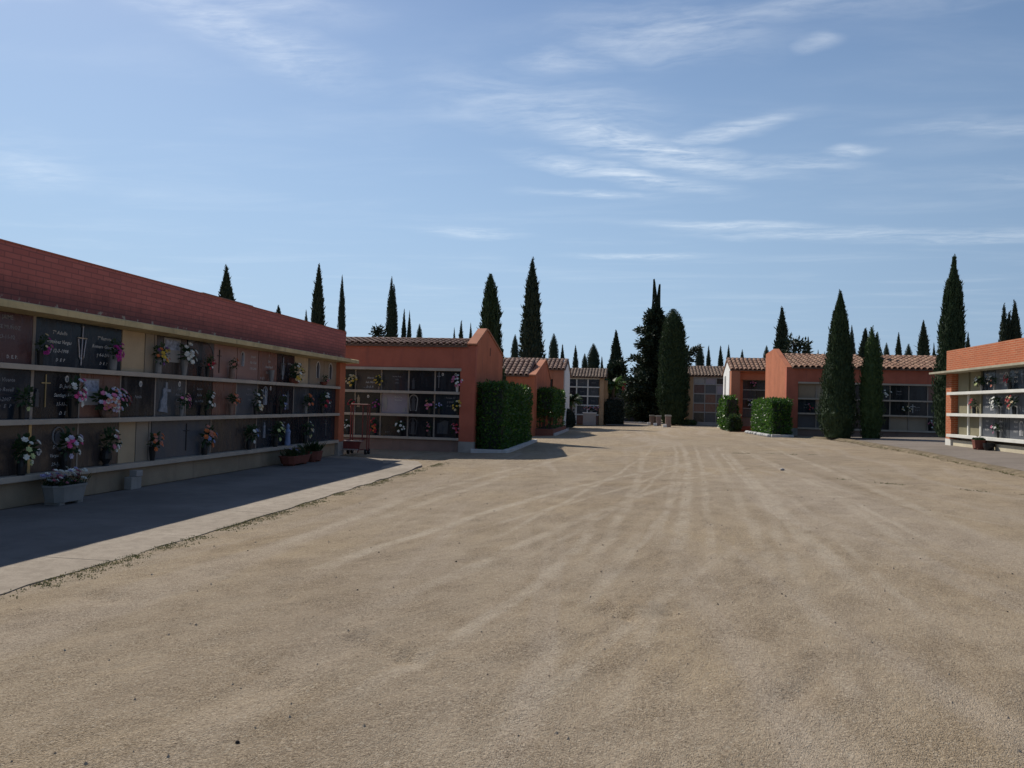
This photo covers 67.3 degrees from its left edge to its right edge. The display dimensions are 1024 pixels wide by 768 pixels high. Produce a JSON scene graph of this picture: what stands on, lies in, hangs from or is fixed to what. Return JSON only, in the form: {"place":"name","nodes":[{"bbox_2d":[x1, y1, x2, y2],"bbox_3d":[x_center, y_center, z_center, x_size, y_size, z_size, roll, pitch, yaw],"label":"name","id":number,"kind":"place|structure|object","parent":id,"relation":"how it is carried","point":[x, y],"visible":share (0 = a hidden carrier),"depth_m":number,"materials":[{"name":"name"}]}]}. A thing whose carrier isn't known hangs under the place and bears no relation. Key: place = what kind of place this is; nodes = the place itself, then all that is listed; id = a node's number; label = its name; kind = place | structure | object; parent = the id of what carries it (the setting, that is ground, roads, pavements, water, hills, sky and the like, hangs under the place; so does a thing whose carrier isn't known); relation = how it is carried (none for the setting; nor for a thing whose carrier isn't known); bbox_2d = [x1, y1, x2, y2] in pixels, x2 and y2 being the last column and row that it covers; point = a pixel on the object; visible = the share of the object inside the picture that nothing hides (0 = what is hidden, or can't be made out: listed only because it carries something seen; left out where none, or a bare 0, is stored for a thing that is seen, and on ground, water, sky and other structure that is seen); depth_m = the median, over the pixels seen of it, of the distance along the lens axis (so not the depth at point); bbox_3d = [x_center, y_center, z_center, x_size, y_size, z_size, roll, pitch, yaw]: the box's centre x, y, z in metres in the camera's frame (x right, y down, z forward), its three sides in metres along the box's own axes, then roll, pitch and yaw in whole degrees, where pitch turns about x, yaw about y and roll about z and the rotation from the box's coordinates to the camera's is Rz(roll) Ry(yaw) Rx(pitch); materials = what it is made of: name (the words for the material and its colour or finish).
{"place":"outdoors","nodes":[
{"label":"outdoors","id":0,"kind":"place"},
{"bbox_2d":[0,457,391,566],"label":"pavement","id":1,"kind":"structure","parent":0,"point":[29,532],"depth_m":10.48,"materials":[{"name":"concrete"}]},
{"bbox_2d":[40,466,91,505],"bbox_3d":[-6.140,1.390,10.616,0.484,0.514,0.691,1,-2,9],"label":"planter box","id":2,"kind":"object","parent":1,"relation":"on","point":[57,492],"visible":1,"depth_m":10.47,"materials":[{"name":"concrete"}]},
{"bbox_2d":[124,470,142,489],"bbox_3d":[-6.116,1.545,12.433,0.140,0.300,0.270,1,-2,9],"label":"concrete block","id":3,"kind":"object","parent":1,"relation":"on","point":[132,481],"depth_m":12.40,"materials":[{"name":"concrete"}]},
{"bbox_2d":[279,445,312,465],"bbox_3d":[-5.026,1.627,17.823,0.475,0.474,1.231,1,-2,9],"label":"planter box","id":4,"kind":"object","parent":1,"relation":"on","point":[291,457],"visible":1,"depth_m":17.52,"materials":[{"name":"ceramic"}]},
{"bbox_2d":[298,439,325,461],"bbox_3d":[-4.901,1.608,18.836,0.683,0.572,0.667,1,-2,9],"label":"planter box","id":5,"kind":"object","parent":1,"relation":"on","point":[315,455],"visible":0.86,"depth_m":18.71,"materials":[{"name":"ceramic"}]},
{"bbox_2d":[0,455,421,594],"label":"pavement border","id":6,"kind":"object","parent":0,"point":[16,576],"visible":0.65,"depth_m":8.53,"materials":[{"name":"concrete"}]},
{"bbox_2d":[0,420,1023,767],"bbox_3d":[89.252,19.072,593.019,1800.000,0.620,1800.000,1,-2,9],"label":"ground","id":7,"kind":"structure","parent":0,"point":[430,654],"depth_m":5.02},
{"bbox_2d":[0,239,358,509],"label":"columbarium wall","id":8,"kind":"structure","parent":7,"relation":"on","point":[81,313],"depth_m":12.93,"materials":[{"name":"beige paint"}]},
{"bbox_2d":[13,385,34,419],"bbox_3d":[-6.500,0.237,10.280,0.200,0.474,0.326,1,-2,26],"label":"flower vase","id":9,"kind":"object","parent":8,"relation":"on","point":[22,407],"visible":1,"depth_m":10.26,"materials":[{"name":"green plant"}]},
{"bbox_2d":[11,432,41,475],"bbox_3d":[-6.505,0.930,10.277,0.326,0.584,0.443,1,-2,9],"label":"flower vase","id":10,"kind":"object","parent":8,"relation":"on","point":[21,444],"visible":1,"depth_m":10.25,"materials":[{"name":"white plant"}]},
{"bbox_2d":[35,333,52,364],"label":"flower vase","id":11,"kind":"object","parent":8,"relation":"on","point":[40,354],"visible":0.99,"depth_m":10.56,"materials":[{"name":"green plant"}]},
{"bbox_2d":[57,425,83,469],"bbox_3d":[-6.377,0.922,11.090,0.326,0.649,0.400,1,-2,9],"label":"flower vase","id":12,"kind":"object","parent":8,"relation":"on","point":[66,456],"visible":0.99,"depth_m":11.04,"materials":[{"name":"pink plant"}]},
{"bbox_2d":[66,375,87,417],"bbox_3d":[-6.329,0.183,11.199,0.283,0.640,0.314,2,-2,-23],"label":"flower vase","id":13,"kind":"object","parent":8,"relation":"on","point":[73,403],"visible":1,"depth_m":11.17,"materials":[{"name":"pink plant"}]},
{"bbox_2d":[98,426,122,465],"bbox_3d":[-6.247,0.961,11.965,0.320,0.623,0.439,1,-2,30],"label":"flower vase","id":14,"kind":"object","parent":8,"relation":"on","point":[105,455],"visible":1,"depth_m":11.93,"materials":[{"name":"green plant"}]},
{"bbox_2d":[89,386,132,417],"bbox_3d":[-6.221,0.273,11.938,0.417,0.504,0.847,1,-2,9],"label":"flower vase","id":15,"kind":"object","parent":8,"relation":"on","point":[111,398],"visible":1,"depth_m":11.85,"materials":[{"name":"stone"}]},
{"bbox_2d":[107,337,124,370],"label":"flower vase","id":16,"kind":"object","parent":8,"relation":"on","point":[114,358],"visible":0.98,"depth_m":12.03,"materials":[{"name":"purple plant"}]},
{"bbox_2d":[146,431,163,460],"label":"flower vase","id":17,"kind":"object","parent":8,"relation":"on","point":[153,448],"visible":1,"depth_m":13.09,"materials":[{"name":"orange plant"}]},
{"bbox_2d":[152,341,170,373],"bbox_3d":[-6.027,-0.458,13.235,0.281,0.563,0.398,1,-2,9],"label":"flower vase","id":18,"kind":"object","parent":8,"relation":"on","point":[158,367],"visible":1,"depth_m":13.19,"materials":[{"name":"multicoloured plant"}]},
{"bbox_2d":[177,393,191,415],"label":"flower vase","id":19,"kind":"object","parent":8,"relation":"on","point":[181,408],"visible":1,"depth_m":13.93,"materials":[{"name":"pink plant"}]},
{"bbox_2d":[178,342,197,375],"bbox_3d":[-5.898,-0.456,13.999,0.355,0.604,0.456,2,-2,-13],"label":"flower vase","id":20,"kind":"object","parent":8,"relation":"on","point":[184,362],"visible":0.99,"depth_m":13.95,"materials":[{"name":"white plant"}]},
{"bbox_2d":[200,424,217,454],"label":"flower vase","id":21,"kind":"object","parent":8,"relation":"on","point":[205,445],"visible":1,"depth_m":14.70,"materials":[{"name":"orange plant"}]},
{"bbox_2d":[203,390,215,415],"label":"flower vase","id":22,"kind":"object","parent":8,"relation":"on","point":[210,396],"visible":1,"depth_m":14.77,"materials":[{"name":"white plant"}]},
{"bbox_2d":[203,355,216,376],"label":"flower vase","id":23,"kind":"object","parent":8,"relation":"on","point":[208,368],"visible":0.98,"depth_m":14.76,"materials":[{"name":"red plant"}]},
{"bbox_2d":[226,392,240,414],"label":"flower vase","id":24,"kind":"object","parent":8,"relation":"on","point":[231,404],"visible":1,"depth_m":15.66,"materials":[{"name":"stone"}]},
{"bbox_2d":[228,357,239,378],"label":"flower vase","id":25,"kind":"object","parent":8,"relation":"on","point":[232,371],"visible":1,"depth_m":15.65,"materials":[{"name":"stone"}]},
{"bbox_2d":[243,424,259,449],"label":"flower vase","id":26,"kind":"object","parent":8,"relation":"on","point":[252,430],"visible":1,"depth_m":16.45,"materials":[{"name":"green plant"}]},
{"bbox_2d":[251,389,264,414],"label":"flower vase","id":27,"kind":"object","parent":8,"relation":"on","point":[257,406],"visible":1,"depth_m":16.69,"materials":[{"name":"white plant"}]},
{"bbox_2d":[270,421,285,446],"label":"flower vase","id":28,"kind":"object","parent":8,"relation":"on","point":[279,428],"visible":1,"depth_m":17.66,"materials":[{"name":"green plant"}]},
{"bbox_2d":[278,395,286,413],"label":"flower vase","id":29,"kind":"object","parent":8,"relation":"on","point":[281,406],"visible":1,"depth_m":17.91,"materials":[{"name":"green plant"}]},
{"bbox_2d":[284,424,290,445],"bbox_3d":[-5.346,1.203,18.342,0.143,0.517,0.143,1,-2,9],"label":"figurine","id":30,"kind":"object","parent":8,"relation":"on","point":[287,437],"visible":0.96,"depth_m":18.29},
{"bbox_2d":[289,362,305,382],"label":"flower vase","id":31,"kind":"object","parent":8,"relation":"on","point":[296,379],"visible":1,"depth_m":18.52,"materials":[{"name":"ceramic"}]},
{"bbox_2d":[301,421,313,442],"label":"flower vase","id":32,"kind":"object","parent":8,"relation":"on","point":[305,436],"visible":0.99,"depth_m":19.32,"materials":[{"name":"green plant"}]},
{"bbox_2d":[302,393,313,413],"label":"flower vase","id":33,"kind":"object","parent":8,"relation":"on","point":[308,405],"visible":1,"depth_m":19.30,"materials":[{"name":"orange plant"}]},
{"bbox_2d":[318,392,331,412],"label":"flower vase","id":34,"kind":"object","parent":8,"relation":"on","point":[325,397],"visible":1,"depth_m":20.34,"materials":[{"name":"multicoloured plant"}]},
{"bbox_2d":[218,264,235,300],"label":"cypress","id":35,"kind":"object","parent":7,"relation":"on","point":[226,290],"visible":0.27,"depth_m":48.10,"materials":[{"name":"green plant"}]},
{"bbox_2d":[310,263,327,325],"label":"cypress","id":36,"kind":"object","parent":7,"relation":"on","point":[317,311],"visible":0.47,"depth_m":52.63,"materials":[{"name":"green plant"}]},
{"bbox_2d":[337,275,346,336],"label":"cypress","id":37,"kind":"object","parent":7,"relation":"on","point":[341,324],"visible":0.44,"depth_m":57.44,"materials":[{"name":"green plant"}]},
{"bbox_2d":[342,404,370,453],"bbox_3d":[-4.516,1.287,22.056,0.766,1.438,0.654,1,-2,9],"label":"cemetery trolley","id":38,"kind":"object","parent":7,"relation":"on","point":[350,445],"visible":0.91,"depth_m":22.08,"materials":[{"name":"metal"}]},
{"bbox_2d":[368,323,386,336],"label":"bushy tree","id":39,"kind":"object","parent":7,"relation":"on","point":[377,332],"visible":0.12,"depth_m":62.21,"materials":[{"name":"green plant"}]},
{"bbox_2d":[384,277,397,336],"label":"cypress","id":40,"kind":"object","parent":7,"relation":"on","point":[391,324],"visible":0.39,"depth_m":62.11,"materials":[{"name":"green plant"}]},
{"bbox_2d":[401,309,406,336],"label":"cypress","id":41,"kind":"object","parent":7,"relation":"on","point":[404,331],"visible":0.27,"depth_m":64.20,"materials":[{"name":"green plant"}]},
{"bbox_2d":[343,328,503,452],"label":"columbarium block","id":42,"kind":"structure","parent":7,"relation":"on","point":[414,373],"depth_m":24.39,"materials":[{"name":"orange paint"}]},
{"bbox_2d":[345,373,357,388],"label":"flower vase","id":43,"kind":"object","parent":42,"relation":"on","point":[351,377],"visible":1,"depth_m":24.51,"materials":[{"name":"yellow plant"}]},
{"bbox_2d":[370,418,379,434],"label":"flower vase","id":44,"kind":"object","parent":42,"relation":"on","point":[373,428],"visible":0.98,"depth_m":24.39,"materials":[{"name":"red plant"}]},
{"bbox_2d":[393,420,405,435],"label":"flower vase","id":45,"kind":"object","parent":42,"relation":"on","point":[398,429],"visible":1,"depth_m":24.30,"materials":[{"name":"white plant"}]},
{"bbox_2d":[424,398,435,413],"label":"flower vase","id":46,"kind":"object","parent":42,"relation":"on","point":[427,404],"visible":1,"depth_m":24.14,"materials":[{"name":"pink plant"}]},
{"bbox_2d":[451,374,462,391],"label":"flower vase","id":47,"kind":"object","parent":42,"relation":"on","point":[456,384],"visible":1,"depth_m":24.01,"materials":[{"name":"pink plant"}]},
{"bbox_2d":[477,274,511,381],"bbox_3d":[-0.837,-1.124,32.836,1.726,7.293,1.702,1,-2,9],"label":"cypress","id":48,"kind":"object","parent":7,"relation":"on","point":[491,314],"visible":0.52,"depth_m":32.66,"materials":[{"name":"green plant"}]},
{"bbox_2d":[470,439,536,452],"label":"kerb","id":49,"kind":"structure","parent":7,"relation":"on","point":[516,447],"depth_m":23.78,"materials":[{"name":"concrete"}]},
{"bbox_2d":[476,378,533,449],"bbox_3d":[-0.160,1.130,27.476,1.145,2.472,7.140,1,-2,9],"label":"box hedge","id":50,"kind":"object","parent":7,"relation":"on","point":[504,419],"visible":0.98,"depth_m":24.27,"materials":[{"name":"green plant"}]},
{"bbox_2d":[0,453,1021,765],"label":"pebbles","id":51,"kind":"object","parent":7,"relation":"on","point":[556,621],"visible":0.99,"depth_m":4.76,"materials":[{"name":"stone"}]},
{"bbox_2d":[0,440,1023,599],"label":"weeds","id":52,"kind":"object","parent":7,"relation":"on","point":[48,583],"visible":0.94,"depth_m":8.61,"materials":[{"name":"plant"}]},
{"bbox_2d":[510,334,518,357],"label":"cypress","id":53,"kind":"object","parent":7,"relation":"on","point":[515,347],"visible":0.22,"depth_m":80.82,"materials":[{"name":"green plant"}]},
{"bbox_2d":[503,359,550,435],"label":"columbarium block","id":54,"kind":"structure","parent":7,"relation":"on","point":[532,374],"depth_m":38.45,"materials":[{"name":"orange paint"}]},
{"bbox_2d":[514,256,545,357],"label":"cypress","id":55,"kind":"object","parent":7,"relation":"on","point":[531,335],"visible":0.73,"depth_m":55.15,"materials":[{"name":"green plant"}]},
{"bbox_2d":[504,357,571,428],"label":"columbarium block","id":56,"kind":"structure","parent":7,"relation":"on","point":[560,372],"depth_m":48.47,"materials":[{"name":"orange paint"}]},
{"bbox_2d":[535,425,568,435],"bbox_3d":[2.224,2.542,42.172,1.140,0.430,8.420,1,-2,9],"label":"brick planter","id":57,"kind":"object","parent":7,"relation":"on","point":[551,431],"visible":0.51,"depth_m":38.09,"materials":[{"name":"brick"}]},
{"bbox_2d":[536,386,565,427],"bbox_3d":[2.140,1.323,41.727,1.217,2.345,7.165,1,-2,9],"label":"box hedge","id":58,"kind":"object","parent":57,"relation":"on","point":[551,401],"visible":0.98,"depth_m":38.76,"materials":[{"name":"green plant"}]},
{"bbox_2d":[548,333,558,359],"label":"cypress","id":59,"kind":"object","parent":7,"relation":"on","point":[553,348],"visible":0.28,"depth_m":75.18,"materials":[{"name":"green plant"}]},
{"bbox_2d":[566,408,575,427],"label":"round bush","id":60,"kind":"object","parent":7,"relation":"on","point":[570,419],"visible":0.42,"depth_m":49.67,"materials":[{"name":"green plant"}]},
{"bbox_2d":[572,345,578,367],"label":"cypress","id":61,"kind":"object","parent":7,"relation":"on","point":[575,363],"visible":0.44,"depth_m":83.86,"materials":[{"name":"green plant"}]},
{"bbox_2d":[569,393,582,409],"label":"palm","id":62,"kind":"object","parent":7,"relation":"on","point":[573,399],"visible":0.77,"depth_m":52.77,"materials":[{"name":"green plant"}]},
{"bbox_2d":[569,368,607,424],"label":"columbarium block","id":63,"kind":"structure","parent":7,"relation":"on","point":[589,386],"depth_m":59.93,"materials":[{"name":"beige paint"}]},
{"bbox_2d":[583,412,595,425],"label":"box tomb","id":64,"kind":"object","parent":7,"relation":"on","point":[589,418],"visible":1,"depth_m":58.02,"materials":[{"name":"grey stone"}]},
{"bbox_2d":[586,343,599,367],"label":"cypress","id":65,"kind":"object","parent":7,"relation":"on","point":[593,360],"visible":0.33,"depth_m":79.33,"materials":[{"name":"green plant"}]},
{"bbox_2d":[603,398,624,424],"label":"dark bush","id":66,"kind":"object","parent":7,"relation":"on","point":[614,411],"visible":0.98,"depth_m":59.90,"materials":[{"name":"green plant"}]},
{"bbox_2d":[604,376,626,399],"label":"palm","id":67,"kind":"object","parent":7,"relation":"on","point":[613,386],"visible":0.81,"depth_m":61.37,"materials":[{"name":"green plant"}]},
{"bbox_2d":[608,329,623,368],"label":"cypress","id":68,"kind":"object","parent":7,"relation":"on","point":[616,352],"visible":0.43,"depth_m":81.11,"materials":[{"name":"green plant"}]},
{"bbox_2d":[602,356,633,398],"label":"dark tree","id":69,"kind":"object","parent":7,"relation":"on","point":[618,367],"visible":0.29,"depth_m":76.75,"materials":[{"name":"green plant"}]},
{"bbox_2d":[615,279,703,422],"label":"conifer","id":70,"kind":"object","parent":7,"relation":"on","point":[642,404],"visible":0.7,"depth_m":68.32,"materials":[{"name":"green plant"}]},
{"bbox_2d":[663,415,671,426],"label":"stone pillar","id":71,"kind":"structure","parent":7,"relation":"on","point":[667,421],"depth_m":54.21,"materials":[{"name":"stone"}]},
{"bbox_2d":[655,309,690,424],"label":"cypress","id":72,"kind":"object","parent":7,"relation":"on","point":[673,378],"visible":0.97,"depth_m":59.10,"materials":[{"name":"green plant"}]},
{"bbox_2d":[675,418,696,425],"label":"ground bush","id":73,"kind":"object","parent":7,"relation":"on","point":[687,422],"visible":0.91,"depth_m":58.95,"materials":[{"name":"green plant"}]},
{"bbox_2d":[695,344,704,365],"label":"cypress","id":74,"kind":"object","parent":7,"relation":"on","point":[699,358],"visible":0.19,"depth_m":87.58,"materials":[{"name":"green plant"}]},
{"bbox_2d":[684,366,723,424],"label":"columbarium block","id":75,"kind":"structure","parent":7,"relation":"on","point":[705,392],"depth_m":60.04,"materials":[{"name":"beige paint"}]},
{"bbox_2d":[716,394,740,429],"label":"loose bush","id":76,"kind":"object","parent":7,"relation":"on","point":[728,405],"visible":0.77,"depth_m":46.28,"materials":[{"name":"green plant"}]},
{"bbox_2d":[725,413,742,431],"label":"bush","id":77,"kind":"object","parent":7,"relation":"on","point":[734,421],"visible":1,"depth_m":44.06,"materials":[{"name":"green plant"}]},
{"bbox_2d":[722,357,765,425],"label":"columbarium block","id":78,"kind":"structure","parent":7,"relation":"on","point":[739,375],"depth_m":48.26,"materials":[{"name":"orange paint"}]},
{"bbox_2d":[745,430,793,436],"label":"kerb","id":79,"kind":"structure","parent":7,"relation":"on","point":[763,434],"depth_m":36.31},
{"bbox_2d":[750,396,792,434],"bbox_3d":[13.164,1.656,39.272,1.235,2.053,6.222,1,-2,9],"label":"box hedge","id":80,"kind":"object","parent":7,"relation":"on","point":[770,415],"visible":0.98,"depth_m":36.60,"materials":[{"name":"green plant"}]},
{"bbox_2d":[772,306,790,352],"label":"cypress","id":81,"kind":"object","parent":7,"relation":"on","point":[781,328],"visible":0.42,"depth_m":57.53,"materials":[{"name":"green plant"}]},
{"bbox_2d":[781,332,813,353],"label":"bushy tree","id":82,"kind":"object","parent":7,"relation":"on","point":[798,343],"visible":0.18,"depth_m":55.43,"materials":[{"name":"green plant"}]},
{"bbox_2d":[814,289,860,437],"bbox_3d":[14.377,-0.828,33.864,1.891,6.781,1.773,1,-2,9],"label":"cypress","id":83,"kind":"object","parent":7,"relation":"on","point":[838,412],"visible":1,"depth_m":33.47,"materials":[{"name":"green plant"}]},
{"bbox_2d":[765,349,938,436],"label":"columbarium block","id":84,"kind":"structure","parent":7,"relation":"on","point":[795,377],"depth_m":38.20,"materials":[{"name":"orange paint"}]},
{"bbox_2d":[850,325,855,353],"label":"cypress","id":85,"kind":"object","parent":7,"relation":"on","point":[853,342],"visible":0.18,"depth_m":47.40,"materials":[{"name":"green plant"}]},
{"bbox_2d":[856,328,867,357],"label":"cypress","id":86,"kind":"object","parent":7,"relation":"on","point":[860,351],"visible":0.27,"depth_m":40.67,"materials":[{"name":"green plant"}]},
{"bbox_2d":[856,325,886,438],"bbox_3d":[15.520,-0.023,33.279,1.232,5.070,1.140,1,-2,9],"label":"cypress","id":87,"kind":"object","parent":7,"relation":"on","point":[871,402],"visible":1,"depth_m":33.02,"materials":[{"name":"green plant"}]},
{"bbox_2d":[894,333,901,354],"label":"cypress","id":88,"kind":"object","parent":7,"relation":"on","point":[898,350],"visible":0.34,"depth_m":70.50,"materials":[{"name":"green plant"}]},
{"bbox_2d":[915,320,932,355],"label":"cypress","id":89,"kind":"object","parent":7,"relation":"on","point":[923,345],"visible":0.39,"depth_m":60.72,"materials":[{"name":"green plant"}]},
{"bbox_2d":[930,254,967,436],"bbox_3d":[19.451,-1.598,34.051,1.645,8.396,1.594,1,-2,9],"label":"cypress","id":90,"kind":"object","parent":7,"relation":"on","point":[951,333],"visible":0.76,"depth_m":33.83,"materials":[{"name":"green plant"}]},
{"bbox_2d":[929,338,1023,453],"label":"columbarium wall","id":91,"kind":"structure","parent":7,"relation":"on","point":[965,368],"depth_m":24.67,"materials":[{"name":"orange paint"}]},
{"bbox_2d":[973,376,986,390],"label":"flower vase","id":92,"kind":"object","parent":91,"relation":"on","point":[979,379],"visible":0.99,"depth_m":24.94,"materials":[{"name":"multicoloured plant"}]},
{"bbox_2d":[989,393,1001,413],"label":"flower vase","id":93,"kind":"object","parent":91,"relation":"on","point":[992,403],"visible":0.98,"depth_m":23.79,"materials":[{"name":"white plant"}]},
{"bbox_2d":[1005,394,1018,413],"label":"flower vase","id":94,"kind":"object","parent":91,"relation":"on","point":[1014,409],"visible":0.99,"depth_m":22.79,"materials":[{"name":"pink plant"}]},
{"bbox_2d":[998,303,1012,341],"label":"cypress","id":95,"kind":"object","parent":7,"relation":"on","point":[1005,332],"visible":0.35,"depth_m":41.52,"materials":[{"name":"green plant"}]},
{"bbox_2d":[1011,300,1023,339],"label":"cypress","id":96,"kind":"object","parent":7,"relation":"on","point":[1016,327],"visible":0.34,"depth_m":41.39,"materials":[{"name":"green plant"}]},
{"bbox_2d":[0,0,1023,377],"label":"sky","id":97,"kind":"structure","parent":0,"point":[747,159],"materials":[{"name":"blue"}]},
{"bbox_2d":[610,383,636,421],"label":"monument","id":98,"kind":"object","parent":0,"point":[632,419],"visible":0.15,"depth_m":72.59,"materials":[{"name":"stone"}]},
{"bbox_2d":[606,423,648,425],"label":"avenue","id":99,"kind":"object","parent":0,"point":[631,424],"visible":0.43,"depth_m":59.70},
{"bbox_2d":[810,437,1023,477],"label":"path verge","id":100,"kind":"structure","parent":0,"point":[1016,472],"depth_m":21.19,"materials":[{"name":"concrete"}]},
{"bbox_2d":[844,437,1023,470],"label":"path","id":101,"kind":"structure","parent":0,"point":[936,445],"depth_m":23.87,"materials":[{"name":"concrete"}]},
{"bbox_2d":[971,435,986,449],"bbox_3d":[14.795,1.845,24.366,0.388,0.454,0.498,1,-2,9],"label":"flower pot","id":102,"kind":"object","parent":101,"relation":"on","point":[977,442],"visible":0.99,"depth_m":24.22,"materials":[{"name":"ceramic"}]},
{"bbox_2d":[983,443,994,450],"bbox_3d":[14.785,1.949,23.869,0.320,0.220,0.320,1,-2,9],"label":"flower pot","id":103,"kind":"object","parent":101,"relation":"on","point":[988,446],"visible":1,"depth_m":23.77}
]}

